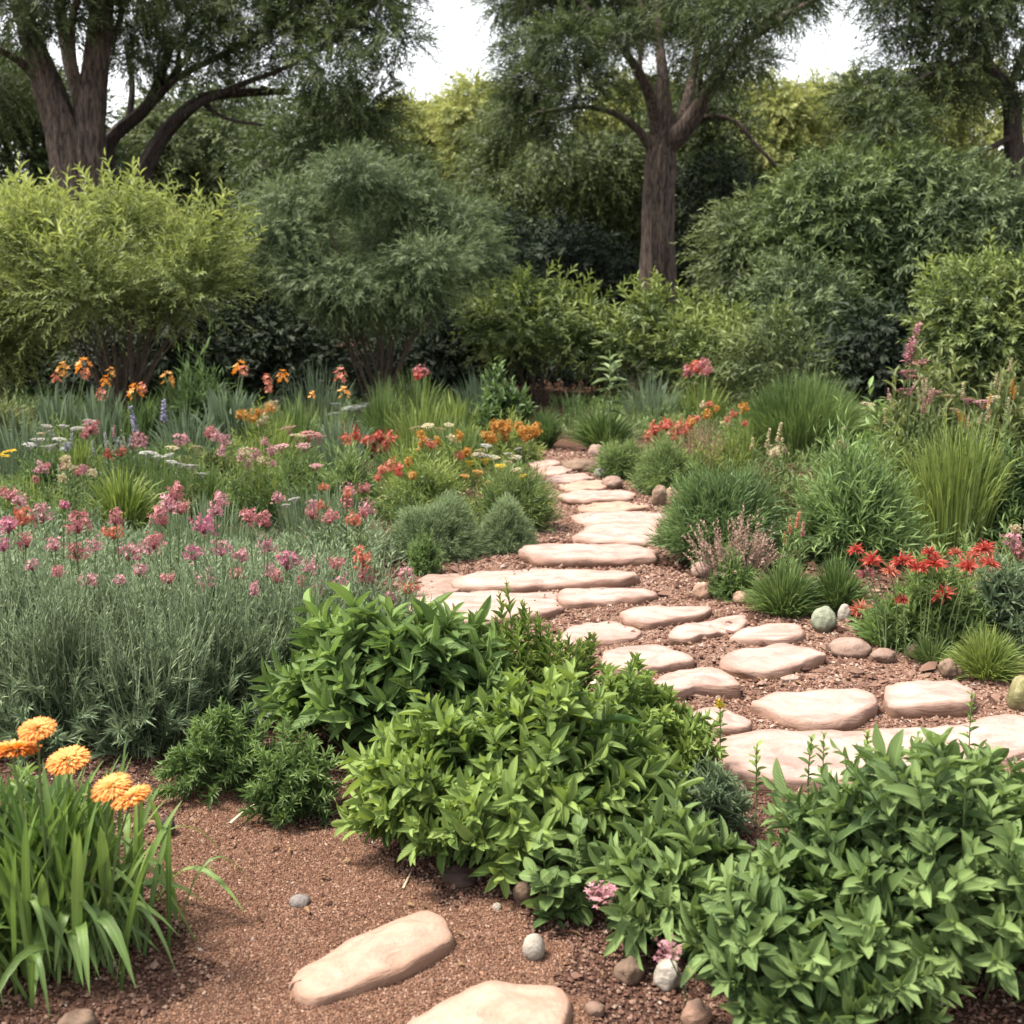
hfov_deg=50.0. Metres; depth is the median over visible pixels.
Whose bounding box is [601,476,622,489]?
rock
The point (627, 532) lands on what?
stepping stone
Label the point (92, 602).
silvery bush
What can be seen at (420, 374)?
red flower
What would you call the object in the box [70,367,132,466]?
sword leaved plant
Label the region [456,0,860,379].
tree
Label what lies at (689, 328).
hedge bush
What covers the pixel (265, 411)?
peach flower
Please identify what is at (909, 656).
rock
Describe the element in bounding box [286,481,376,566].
rose flower
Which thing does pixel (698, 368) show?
red flower
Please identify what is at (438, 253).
feathery shrub
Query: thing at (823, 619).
boulder
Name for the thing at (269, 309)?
shade shrub
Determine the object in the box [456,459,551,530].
yellow flower
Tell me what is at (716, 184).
shade shrub
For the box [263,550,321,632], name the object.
pink flower
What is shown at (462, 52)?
sky
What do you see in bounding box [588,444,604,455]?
rock
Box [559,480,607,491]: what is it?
stepping stone
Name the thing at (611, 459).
mounded plant
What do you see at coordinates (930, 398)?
cream flower
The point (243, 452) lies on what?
pink flower
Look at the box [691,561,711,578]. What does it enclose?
rock
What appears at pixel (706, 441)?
grass tuft
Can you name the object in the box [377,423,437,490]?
reedy plant
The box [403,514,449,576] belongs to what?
mounded plant
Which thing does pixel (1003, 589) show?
mounded plant
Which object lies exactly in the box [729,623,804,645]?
stepping stone
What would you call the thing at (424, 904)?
fallen leaves
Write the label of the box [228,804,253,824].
twig
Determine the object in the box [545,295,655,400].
hedge bush
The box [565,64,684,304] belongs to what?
broad tree
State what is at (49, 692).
silvery bush
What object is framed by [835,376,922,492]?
mounded plant
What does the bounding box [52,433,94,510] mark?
silver flower
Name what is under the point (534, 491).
mounded plant
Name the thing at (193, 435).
reedy plant
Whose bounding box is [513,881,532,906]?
pebble
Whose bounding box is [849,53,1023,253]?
broad tree
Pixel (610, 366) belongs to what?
flower stalk plant
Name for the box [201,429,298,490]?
fine stemmed plant
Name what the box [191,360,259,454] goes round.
sword leaved plant
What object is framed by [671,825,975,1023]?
leafy shrub
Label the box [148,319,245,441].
mounded plant
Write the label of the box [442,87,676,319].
drooping tree
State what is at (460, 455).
peach flower
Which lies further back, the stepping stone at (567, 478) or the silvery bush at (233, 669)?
the stepping stone at (567, 478)
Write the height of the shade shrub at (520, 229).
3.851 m
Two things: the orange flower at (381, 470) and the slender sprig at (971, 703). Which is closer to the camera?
the slender sprig at (971, 703)
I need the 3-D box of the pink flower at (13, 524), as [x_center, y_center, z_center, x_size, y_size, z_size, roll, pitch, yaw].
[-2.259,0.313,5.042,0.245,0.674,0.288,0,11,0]
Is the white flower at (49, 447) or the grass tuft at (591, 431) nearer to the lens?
the white flower at (49, 447)
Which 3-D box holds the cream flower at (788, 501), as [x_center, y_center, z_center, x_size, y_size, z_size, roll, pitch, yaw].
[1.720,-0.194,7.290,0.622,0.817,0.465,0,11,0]
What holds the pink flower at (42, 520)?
on the ground at (160, 1001)
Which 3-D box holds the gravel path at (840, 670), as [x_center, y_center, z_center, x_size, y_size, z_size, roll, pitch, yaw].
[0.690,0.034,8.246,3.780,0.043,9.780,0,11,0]
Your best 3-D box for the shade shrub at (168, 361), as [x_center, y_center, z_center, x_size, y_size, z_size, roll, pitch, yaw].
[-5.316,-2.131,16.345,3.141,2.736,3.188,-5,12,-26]
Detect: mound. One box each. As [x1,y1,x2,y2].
[383,487,495,564]
[476,489,539,555]
[643,453,801,568]
[775,395,953,569]
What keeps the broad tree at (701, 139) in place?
on the ground at (160, 1001)
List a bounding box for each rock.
[57,1008,98,1023]
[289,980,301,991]
[440,861,477,889]
[562,458,597,471]
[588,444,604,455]
[594,467,606,477]
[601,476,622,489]
[613,955,644,985]
[652,485,666,506]
[653,959,681,991]
[666,487,677,506]
[681,998,711,1023]
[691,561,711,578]
[692,582,710,600]
[732,591,752,605]
[828,637,871,658]
[838,604,850,620]
[869,648,895,663]
[906,644,920,659]
[938,658,963,680]
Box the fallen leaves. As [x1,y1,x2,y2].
[8,614,976,995]
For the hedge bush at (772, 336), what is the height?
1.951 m
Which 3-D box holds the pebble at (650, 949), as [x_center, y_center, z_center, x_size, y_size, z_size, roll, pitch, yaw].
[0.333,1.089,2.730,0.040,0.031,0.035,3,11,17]
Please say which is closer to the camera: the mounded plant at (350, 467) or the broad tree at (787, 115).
the mounded plant at (350, 467)
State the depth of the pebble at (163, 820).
3.33 m
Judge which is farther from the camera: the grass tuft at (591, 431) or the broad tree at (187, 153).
the broad tree at (187, 153)
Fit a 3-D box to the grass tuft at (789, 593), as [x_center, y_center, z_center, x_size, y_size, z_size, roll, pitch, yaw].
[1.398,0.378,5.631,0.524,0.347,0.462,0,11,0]
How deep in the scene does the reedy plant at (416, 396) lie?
13.75 m
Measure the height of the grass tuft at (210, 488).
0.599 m
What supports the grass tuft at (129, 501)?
on the ground at (160, 1001)
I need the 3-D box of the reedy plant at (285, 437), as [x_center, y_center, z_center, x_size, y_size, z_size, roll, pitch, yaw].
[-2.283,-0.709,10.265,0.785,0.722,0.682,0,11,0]
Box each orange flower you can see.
[262,369,288,428]
[308,367,349,462]
[368,455,426,533]
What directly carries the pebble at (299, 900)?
on the trodden path at (550, 982)
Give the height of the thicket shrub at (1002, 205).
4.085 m
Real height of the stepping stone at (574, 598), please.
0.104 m
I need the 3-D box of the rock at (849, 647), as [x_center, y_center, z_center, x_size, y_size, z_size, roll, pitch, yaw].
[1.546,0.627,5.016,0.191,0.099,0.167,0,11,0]
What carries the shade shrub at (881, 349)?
on the ground at (160, 1001)
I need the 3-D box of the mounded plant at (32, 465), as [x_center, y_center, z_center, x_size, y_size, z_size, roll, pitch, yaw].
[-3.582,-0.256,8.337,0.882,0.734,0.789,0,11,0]
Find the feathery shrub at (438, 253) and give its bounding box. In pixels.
[215,135,528,407]
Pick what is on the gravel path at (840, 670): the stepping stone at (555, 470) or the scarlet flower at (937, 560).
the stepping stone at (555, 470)
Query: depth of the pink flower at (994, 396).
7.65 m
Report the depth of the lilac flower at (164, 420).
9.20 m
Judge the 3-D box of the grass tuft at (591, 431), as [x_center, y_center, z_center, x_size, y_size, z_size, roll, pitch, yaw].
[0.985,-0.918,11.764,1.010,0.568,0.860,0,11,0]
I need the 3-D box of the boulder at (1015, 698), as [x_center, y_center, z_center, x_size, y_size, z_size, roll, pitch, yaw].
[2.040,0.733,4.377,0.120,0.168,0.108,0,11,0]
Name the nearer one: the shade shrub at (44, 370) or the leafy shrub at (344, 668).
the leafy shrub at (344, 668)
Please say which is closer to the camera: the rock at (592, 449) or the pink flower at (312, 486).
the pink flower at (312, 486)
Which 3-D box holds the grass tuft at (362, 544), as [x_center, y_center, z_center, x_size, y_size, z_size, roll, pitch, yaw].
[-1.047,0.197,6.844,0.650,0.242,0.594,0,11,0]
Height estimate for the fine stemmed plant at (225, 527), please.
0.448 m
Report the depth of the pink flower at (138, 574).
4.64 m
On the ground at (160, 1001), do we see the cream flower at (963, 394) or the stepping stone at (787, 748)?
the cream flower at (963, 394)
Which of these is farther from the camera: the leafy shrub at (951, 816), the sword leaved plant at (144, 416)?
the sword leaved plant at (144, 416)
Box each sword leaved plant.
[28,357,92,456]
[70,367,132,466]
[108,371,174,455]
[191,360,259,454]
[431,391,481,435]
[547,389,608,437]
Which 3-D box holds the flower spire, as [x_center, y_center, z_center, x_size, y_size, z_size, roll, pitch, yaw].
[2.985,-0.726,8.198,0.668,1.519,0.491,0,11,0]
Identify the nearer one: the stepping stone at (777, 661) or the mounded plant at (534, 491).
the stepping stone at (777, 661)
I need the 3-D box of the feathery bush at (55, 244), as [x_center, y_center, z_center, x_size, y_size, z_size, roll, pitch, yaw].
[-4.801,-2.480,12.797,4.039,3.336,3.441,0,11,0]
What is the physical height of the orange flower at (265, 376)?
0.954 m
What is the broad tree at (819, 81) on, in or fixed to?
on the ground at (160, 1001)
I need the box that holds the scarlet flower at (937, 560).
[847,538,1001,662]
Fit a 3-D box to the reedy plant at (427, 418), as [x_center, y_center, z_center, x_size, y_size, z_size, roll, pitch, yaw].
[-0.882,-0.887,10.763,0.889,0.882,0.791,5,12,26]
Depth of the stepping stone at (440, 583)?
6.17 m
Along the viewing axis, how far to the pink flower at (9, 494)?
5.91 m
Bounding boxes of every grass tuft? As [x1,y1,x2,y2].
[72,453,168,537]
[165,447,246,525]
[226,449,289,521]
[254,389,334,457]
[308,525,391,567]
[352,372,414,438]
[527,403,565,447]
[562,404,645,448]
[669,415,735,473]
[708,414,764,474]
[720,364,876,463]
[734,555,830,618]
[809,550,875,615]
[891,396,1023,555]
[904,631,954,665]
[935,618,1023,682]
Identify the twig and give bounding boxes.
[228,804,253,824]
[402,871,410,889]
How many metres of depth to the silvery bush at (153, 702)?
3.90 m
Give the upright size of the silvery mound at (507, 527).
0.462 m
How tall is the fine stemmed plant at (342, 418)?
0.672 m
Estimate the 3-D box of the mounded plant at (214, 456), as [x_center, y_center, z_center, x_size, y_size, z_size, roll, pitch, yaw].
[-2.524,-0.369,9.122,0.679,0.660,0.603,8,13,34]
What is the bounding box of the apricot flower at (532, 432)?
[480,418,542,472]
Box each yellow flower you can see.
[0,449,34,534]
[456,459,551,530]
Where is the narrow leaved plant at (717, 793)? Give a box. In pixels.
[660,749,758,837]
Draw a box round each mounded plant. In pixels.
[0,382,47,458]
[0,433,95,508]
[135,448,182,497]
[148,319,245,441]
[173,429,246,495]
[265,428,333,501]
[317,425,387,515]
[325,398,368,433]
[340,422,376,461]
[366,433,475,524]
[370,427,401,461]
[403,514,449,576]
[454,420,499,466]
[471,356,538,438]
[471,455,565,533]
[482,405,547,465]
[583,433,645,479]
[624,429,714,495]
[682,504,787,601]
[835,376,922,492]
[863,542,1005,653]
[899,342,972,473]
[954,547,1023,655]
[967,359,1023,479]
[977,406,1023,556]
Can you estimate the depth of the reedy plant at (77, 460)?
8.84 m
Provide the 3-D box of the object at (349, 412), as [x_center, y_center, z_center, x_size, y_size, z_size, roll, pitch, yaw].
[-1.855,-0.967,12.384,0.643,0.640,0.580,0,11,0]
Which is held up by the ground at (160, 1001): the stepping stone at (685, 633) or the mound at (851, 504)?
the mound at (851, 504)
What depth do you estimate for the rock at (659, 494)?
8.59 m
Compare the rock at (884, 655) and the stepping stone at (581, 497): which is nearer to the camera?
the rock at (884, 655)
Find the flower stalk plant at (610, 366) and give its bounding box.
[591,353,628,443]
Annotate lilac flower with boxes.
[121,406,146,468]
[153,399,175,461]
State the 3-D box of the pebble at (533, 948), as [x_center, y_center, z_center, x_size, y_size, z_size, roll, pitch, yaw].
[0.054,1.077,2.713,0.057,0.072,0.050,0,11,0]
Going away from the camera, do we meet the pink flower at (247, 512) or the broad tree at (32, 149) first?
the pink flower at (247, 512)
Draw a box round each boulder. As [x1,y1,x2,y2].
[811,606,836,632]
[1006,675,1023,711]
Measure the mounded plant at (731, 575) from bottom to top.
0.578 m
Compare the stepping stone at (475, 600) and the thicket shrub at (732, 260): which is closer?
the stepping stone at (475, 600)
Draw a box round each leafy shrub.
[247,582,531,753]
[331,656,704,898]
[438,577,601,708]
[576,774,754,1000]
[583,651,728,785]
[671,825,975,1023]
[736,722,1023,1003]
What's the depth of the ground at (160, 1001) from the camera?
2.71 m
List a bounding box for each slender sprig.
[713,698,726,760]
[747,740,766,824]
[798,734,818,791]
[814,732,831,788]
[853,729,872,774]
[957,690,978,746]
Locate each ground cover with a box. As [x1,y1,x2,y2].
[0,376,489,536]
[0,481,407,618]
[3,332,895,393]
[548,377,1023,581]
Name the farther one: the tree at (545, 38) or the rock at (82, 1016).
the tree at (545, 38)
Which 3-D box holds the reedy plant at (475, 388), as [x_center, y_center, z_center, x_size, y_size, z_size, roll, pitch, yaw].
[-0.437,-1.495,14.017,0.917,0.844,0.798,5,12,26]
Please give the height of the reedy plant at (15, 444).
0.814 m
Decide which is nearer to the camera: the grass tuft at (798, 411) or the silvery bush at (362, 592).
the silvery bush at (362, 592)
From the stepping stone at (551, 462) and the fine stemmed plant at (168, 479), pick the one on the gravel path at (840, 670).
the stepping stone at (551, 462)
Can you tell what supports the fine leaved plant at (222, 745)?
on the ground at (160, 1001)
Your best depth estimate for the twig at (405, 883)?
3.04 m
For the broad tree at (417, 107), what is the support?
on the ground at (160, 1001)
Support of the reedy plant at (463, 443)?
on the ground at (160, 1001)
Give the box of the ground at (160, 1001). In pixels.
[0,311,1023,1023]
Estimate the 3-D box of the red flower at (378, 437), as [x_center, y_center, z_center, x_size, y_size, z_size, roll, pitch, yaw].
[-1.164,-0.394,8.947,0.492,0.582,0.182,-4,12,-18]
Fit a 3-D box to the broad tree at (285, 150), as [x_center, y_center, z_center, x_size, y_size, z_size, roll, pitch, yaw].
[-4.202,-6.577,25.338,5.416,6.740,5.538,0,11,0]
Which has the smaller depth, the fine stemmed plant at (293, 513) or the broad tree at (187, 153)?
the fine stemmed plant at (293, 513)
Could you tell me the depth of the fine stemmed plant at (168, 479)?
8.29 m
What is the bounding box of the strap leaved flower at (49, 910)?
[0,716,251,1017]
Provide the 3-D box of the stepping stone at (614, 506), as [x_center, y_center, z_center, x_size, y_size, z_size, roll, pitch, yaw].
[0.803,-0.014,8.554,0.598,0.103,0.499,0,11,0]
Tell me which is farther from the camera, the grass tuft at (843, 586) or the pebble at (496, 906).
the grass tuft at (843, 586)
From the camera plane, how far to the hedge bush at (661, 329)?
15.99 m
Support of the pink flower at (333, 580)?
on the ground at (160, 1001)
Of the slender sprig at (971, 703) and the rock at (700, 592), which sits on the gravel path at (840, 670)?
the rock at (700, 592)
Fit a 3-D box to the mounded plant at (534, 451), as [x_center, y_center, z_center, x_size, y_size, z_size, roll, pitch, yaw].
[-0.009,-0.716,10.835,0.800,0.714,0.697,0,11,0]
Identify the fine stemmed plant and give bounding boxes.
[0,463,73,540]
[42,399,147,465]
[96,433,193,508]
[141,488,259,547]
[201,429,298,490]
[261,393,353,436]
[271,480,362,535]
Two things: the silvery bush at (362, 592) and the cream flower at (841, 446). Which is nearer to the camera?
the silvery bush at (362, 592)
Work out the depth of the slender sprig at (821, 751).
3.39 m
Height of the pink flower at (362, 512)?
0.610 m
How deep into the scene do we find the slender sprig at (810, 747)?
3.29 m
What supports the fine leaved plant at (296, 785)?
on the ground at (160, 1001)
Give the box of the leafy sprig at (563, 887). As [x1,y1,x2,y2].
[519,813,614,928]
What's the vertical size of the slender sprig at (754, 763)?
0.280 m
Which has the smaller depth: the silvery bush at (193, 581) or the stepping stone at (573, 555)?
the silvery bush at (193, 581)
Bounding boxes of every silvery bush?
[0,512,156,773]
[0,531,87,652]
[0,540,59,741]
[28,532,215,659]
[63,552,226,763]
[130,543,290,735]
[131,546,292,663]
[228,536,380,691]
[273,548,398,625]
[302,560,444,625]
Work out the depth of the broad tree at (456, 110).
34.97 m
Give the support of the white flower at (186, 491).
on the ground at (160, 1001)
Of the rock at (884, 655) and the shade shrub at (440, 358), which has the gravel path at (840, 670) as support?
the rock at (884, 655)
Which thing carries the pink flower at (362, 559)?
on the ground at (160, 1001)
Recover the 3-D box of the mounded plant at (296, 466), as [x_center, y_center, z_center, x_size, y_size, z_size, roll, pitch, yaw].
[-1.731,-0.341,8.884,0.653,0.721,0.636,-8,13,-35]
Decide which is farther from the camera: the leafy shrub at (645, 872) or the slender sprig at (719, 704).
the slender sprig at (719, 704)
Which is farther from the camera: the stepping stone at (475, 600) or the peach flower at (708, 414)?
the peach flower at (708, 414)
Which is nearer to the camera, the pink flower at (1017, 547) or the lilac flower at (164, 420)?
the pink flower at (1017, 547)
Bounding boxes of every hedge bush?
[443,257,633,405]
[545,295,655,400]
[562,265,760,399]
[667,298,769,420]
[695,284,845,404]
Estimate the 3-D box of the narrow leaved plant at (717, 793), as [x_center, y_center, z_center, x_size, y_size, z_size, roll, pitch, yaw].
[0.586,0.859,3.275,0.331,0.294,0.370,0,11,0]
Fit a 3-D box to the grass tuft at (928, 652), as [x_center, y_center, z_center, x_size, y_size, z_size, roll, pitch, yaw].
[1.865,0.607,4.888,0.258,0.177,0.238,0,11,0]
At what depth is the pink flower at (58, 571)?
4.60 m
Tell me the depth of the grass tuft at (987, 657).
4.67 m
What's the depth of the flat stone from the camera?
4.68 m
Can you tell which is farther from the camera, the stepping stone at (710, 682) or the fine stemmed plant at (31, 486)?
the fine stemmed plant at (31, 486)
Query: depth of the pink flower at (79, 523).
4.97 m
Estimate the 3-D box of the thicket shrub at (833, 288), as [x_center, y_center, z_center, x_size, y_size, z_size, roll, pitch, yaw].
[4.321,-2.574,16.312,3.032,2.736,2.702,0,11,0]
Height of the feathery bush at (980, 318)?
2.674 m
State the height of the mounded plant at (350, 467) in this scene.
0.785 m
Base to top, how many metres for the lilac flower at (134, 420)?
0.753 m
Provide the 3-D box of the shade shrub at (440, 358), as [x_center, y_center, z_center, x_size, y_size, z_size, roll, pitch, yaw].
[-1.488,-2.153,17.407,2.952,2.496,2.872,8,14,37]
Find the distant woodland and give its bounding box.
[0,173,917,341]
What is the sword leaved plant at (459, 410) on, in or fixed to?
on the ground at (160, 1001)
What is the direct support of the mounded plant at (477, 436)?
on the ground at (160, 1001)
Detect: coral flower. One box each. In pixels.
[772,511,809,575]
[848,598,871,620]
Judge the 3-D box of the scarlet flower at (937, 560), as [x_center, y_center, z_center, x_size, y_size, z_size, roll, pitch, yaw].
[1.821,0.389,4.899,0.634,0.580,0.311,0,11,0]
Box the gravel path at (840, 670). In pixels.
[377,453,1023,794]
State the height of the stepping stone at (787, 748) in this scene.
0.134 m
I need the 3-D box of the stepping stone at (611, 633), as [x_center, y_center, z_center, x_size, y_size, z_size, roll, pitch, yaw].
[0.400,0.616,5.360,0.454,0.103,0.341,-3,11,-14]
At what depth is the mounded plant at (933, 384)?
8.90 m
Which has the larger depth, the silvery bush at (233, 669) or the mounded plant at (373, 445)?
the mounded plant at (373, 445)
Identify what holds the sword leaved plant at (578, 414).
on the ground at (160, 1001)
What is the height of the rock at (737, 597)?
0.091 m
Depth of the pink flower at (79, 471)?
7.07 m
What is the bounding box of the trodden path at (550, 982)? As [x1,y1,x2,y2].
[145,789,599,1023]
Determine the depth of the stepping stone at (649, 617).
5.52 m
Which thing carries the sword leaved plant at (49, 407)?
on the ground at (160, 1001)
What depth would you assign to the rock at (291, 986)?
2.58 m
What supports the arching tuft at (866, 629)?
on the ground at (160, 1001)
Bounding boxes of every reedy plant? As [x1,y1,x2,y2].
[0,407,57,490]
[26,420,107,498]
[143,363,210,438]
[145,397,233,463]
[229,398,305,469]
[274,358,357,431]
[300,403,374,474]
[374,380,462,456]
[376,365,447,427]
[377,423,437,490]
[422,413,484,486]
[443,366,509,418]
[617,366,684,428]
[668,373,735,426]
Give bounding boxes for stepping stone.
[288,910,454,1007]
[407,980,571,1023]
[409,590,563,624]
[412,573,463,596]
[451,568,639,592]
[518,543,659,567]
[528,459,560,469]
[538,466,572,476]
[546,473,594,483]
[554,621,641,646]
[557,490,635,505]
[557,587,657,609]
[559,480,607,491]
[571,511,666,526]
[571,521,660,546]
[577,501,651,512]
[601,644,694,675]
[619,605,711,629]
[654,667,740,701]
[668,615,747,644]
[693,707,751,735]
[710,714,1023,794]
[719,643,826,680]
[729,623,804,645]
[750,688,877,730]
[882,680,975,718]
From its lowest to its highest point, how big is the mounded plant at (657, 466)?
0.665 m
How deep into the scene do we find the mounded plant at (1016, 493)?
6.93 m
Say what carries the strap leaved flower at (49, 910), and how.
on the ground at (160, 1001)
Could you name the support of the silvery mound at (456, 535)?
on the ground at (160, 1001)
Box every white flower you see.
[7,437,95,500]
[36,411,97,469]
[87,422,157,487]
[139,451,234,526]
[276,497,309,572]
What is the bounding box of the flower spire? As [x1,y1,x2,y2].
[866,312,947,489]
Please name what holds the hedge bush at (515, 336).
on the ground at (160, 1001)
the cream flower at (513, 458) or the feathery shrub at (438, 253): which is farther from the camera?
the feathery shrub at (438, 253)
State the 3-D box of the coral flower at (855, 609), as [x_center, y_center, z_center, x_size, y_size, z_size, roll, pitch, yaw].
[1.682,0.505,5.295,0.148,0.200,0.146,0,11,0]
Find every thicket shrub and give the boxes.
[670,171,856,369]
[714,245,907,401]
[723,123,1005,395]
[838,142,1023,332]
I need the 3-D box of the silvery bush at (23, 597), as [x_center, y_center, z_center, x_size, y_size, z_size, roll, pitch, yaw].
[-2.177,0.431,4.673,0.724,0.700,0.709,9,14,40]
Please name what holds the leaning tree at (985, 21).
on the ground at (160, 1001)
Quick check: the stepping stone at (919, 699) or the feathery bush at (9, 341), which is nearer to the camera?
the stepping stone at (919, 699)
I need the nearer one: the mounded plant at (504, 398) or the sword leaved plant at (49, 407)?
the sword leaved plant at (49, 407)
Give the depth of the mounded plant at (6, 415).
10.63 m
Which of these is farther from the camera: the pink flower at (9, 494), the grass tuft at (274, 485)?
the grass tuft at (274, 485)
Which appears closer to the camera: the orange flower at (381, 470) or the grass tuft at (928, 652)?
the grass tuft at (928, 652)
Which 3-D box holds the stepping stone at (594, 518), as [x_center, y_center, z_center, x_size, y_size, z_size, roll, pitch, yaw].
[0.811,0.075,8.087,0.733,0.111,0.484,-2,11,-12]
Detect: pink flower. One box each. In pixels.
[0,485,43,581]
[0,505,46,603]
[15,455,106,539]
[24,558,98,655]
[28,499,74,597]
[61,500,105,604]
[72,418,161,502]
[97,506,147,594]
[112,563,177,653]
[137,425,239,500]
[137,480,190,611]
[180,489,234,609]
[195,566,260,638]
[210,428,288,531]
[231,507,278,609]
[261,425,344,519]
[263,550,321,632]
[272,491,367,583]
[293,571,350,617]
[327,544,412,607]
[379,562,429,617]
[949,358,1022,482]
[971,519,1023,592]
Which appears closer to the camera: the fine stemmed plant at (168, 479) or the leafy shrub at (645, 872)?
the leafy shrub at (645, 872)
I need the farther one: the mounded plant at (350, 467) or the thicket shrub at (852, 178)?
the thicket shrub at (852, 178)
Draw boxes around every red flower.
[338,428,398,491]
[412,364,430,422]
[620,415,709,472]
[664,357,720,449]
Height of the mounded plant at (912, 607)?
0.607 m
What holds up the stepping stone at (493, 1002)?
on the trodden path at (550, 982)
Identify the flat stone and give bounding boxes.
[780,673,802,681]
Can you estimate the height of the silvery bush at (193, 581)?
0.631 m
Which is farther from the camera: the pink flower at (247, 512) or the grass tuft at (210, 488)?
the grass tuft at (210, 488)
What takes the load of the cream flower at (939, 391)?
on the ground at (160, 1001)
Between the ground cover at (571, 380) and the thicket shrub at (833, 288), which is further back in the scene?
the ground cover at (571, 380)
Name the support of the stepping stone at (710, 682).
on the gravel path at (840, 670)
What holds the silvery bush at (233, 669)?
on the ground at (160, 1001)
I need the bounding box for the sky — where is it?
[0,0,1023,181]
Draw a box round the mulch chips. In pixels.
[7,446,1023,705]
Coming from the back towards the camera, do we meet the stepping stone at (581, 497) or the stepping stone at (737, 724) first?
the stepping stone at (581, 497)
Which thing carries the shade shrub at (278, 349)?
on the ground at (160, 1001)
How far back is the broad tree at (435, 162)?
30.95 m
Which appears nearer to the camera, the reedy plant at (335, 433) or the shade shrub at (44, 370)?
the reedy plant at (335, 433)
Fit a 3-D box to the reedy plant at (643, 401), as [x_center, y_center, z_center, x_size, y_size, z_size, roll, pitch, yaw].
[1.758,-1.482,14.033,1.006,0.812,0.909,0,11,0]
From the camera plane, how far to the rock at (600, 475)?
9.93 m
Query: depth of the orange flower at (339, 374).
10.17 m
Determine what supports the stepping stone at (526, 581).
on the gravel path at (840, 670)
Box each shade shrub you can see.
[0,298,100,408]
[40,290,265,408]
[166,225,325,398]
[219,303,370,407]
[338,301,508,406]
[416,201,558,394]
[496,206,639,365]
[674,142,774,332]
[787,283,977,418]
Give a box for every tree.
[0,0,220,400]
[0,32,155,207]
[106,0,457,391]
[106,69,300,242]
[214,71,440,350]
[343,133,458,339]
[371,85,466,324]
[419,64,531,214]
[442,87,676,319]
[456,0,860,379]
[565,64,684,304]
[605,66,778,305]
[681,61,859,298]
[768,62,883,332]
[802,0,1023,360]
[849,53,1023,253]
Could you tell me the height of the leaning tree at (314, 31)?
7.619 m
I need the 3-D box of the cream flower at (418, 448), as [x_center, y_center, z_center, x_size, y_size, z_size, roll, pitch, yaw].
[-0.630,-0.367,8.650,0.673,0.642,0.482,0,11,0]
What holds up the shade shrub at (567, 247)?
on the ground at (160, 1001)
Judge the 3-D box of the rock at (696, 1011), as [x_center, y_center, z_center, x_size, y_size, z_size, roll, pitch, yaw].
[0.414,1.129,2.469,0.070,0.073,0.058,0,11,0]
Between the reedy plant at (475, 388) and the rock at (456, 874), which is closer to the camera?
the rock at (456, 874)
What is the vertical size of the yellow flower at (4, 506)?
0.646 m
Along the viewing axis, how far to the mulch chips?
5.93 m
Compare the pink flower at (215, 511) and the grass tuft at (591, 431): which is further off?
the grass tuft at (591, 431)
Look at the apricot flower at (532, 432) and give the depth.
9.60 m
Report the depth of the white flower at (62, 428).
9.06 m
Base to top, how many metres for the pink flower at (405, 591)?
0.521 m
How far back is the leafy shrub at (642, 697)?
3.50 m
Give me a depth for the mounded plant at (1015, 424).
8.07 m
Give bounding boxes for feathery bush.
[0,147,276,433]
[0,179,107,409]
[886,227,1023,437]
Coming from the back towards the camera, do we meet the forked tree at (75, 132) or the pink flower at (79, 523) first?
the forked tree at (75, 132)
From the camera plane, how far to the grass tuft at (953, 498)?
6.92 m
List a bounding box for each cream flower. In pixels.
[397,423,474,488]
[463,442,534,496]
[743,422,809,528]
[808,427,846,499]
[861,390,959,502]
[877,379,940,521]
[940,379,1017,515]
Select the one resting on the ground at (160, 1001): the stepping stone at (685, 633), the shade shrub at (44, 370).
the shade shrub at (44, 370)
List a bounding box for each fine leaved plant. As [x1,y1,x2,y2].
[145,695,280,810]
[237,711,348,831]
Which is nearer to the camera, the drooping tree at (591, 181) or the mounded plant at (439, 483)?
the mounded plant at (439, 483)
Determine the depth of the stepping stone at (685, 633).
5.28 m
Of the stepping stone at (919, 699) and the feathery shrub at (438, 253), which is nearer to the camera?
the stepping stone at (919, 699)
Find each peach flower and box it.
[228,388,293,469]
[409,429,487,499]
[680,400,751,479]
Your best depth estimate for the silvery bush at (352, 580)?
5.05 m
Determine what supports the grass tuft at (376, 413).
on the ground at (160, 1001)
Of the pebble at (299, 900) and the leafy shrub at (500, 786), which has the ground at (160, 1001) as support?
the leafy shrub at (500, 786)
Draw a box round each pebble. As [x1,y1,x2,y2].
[156,817,175,835]
[289,894,309,907]
[492,902,500,910]
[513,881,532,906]
[522,933,544,960]
[584,1001,604,1016]
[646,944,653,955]
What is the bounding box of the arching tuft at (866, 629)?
[845,592,919,649]
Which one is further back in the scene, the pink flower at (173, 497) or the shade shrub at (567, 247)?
the shade shrub at (567, 247)

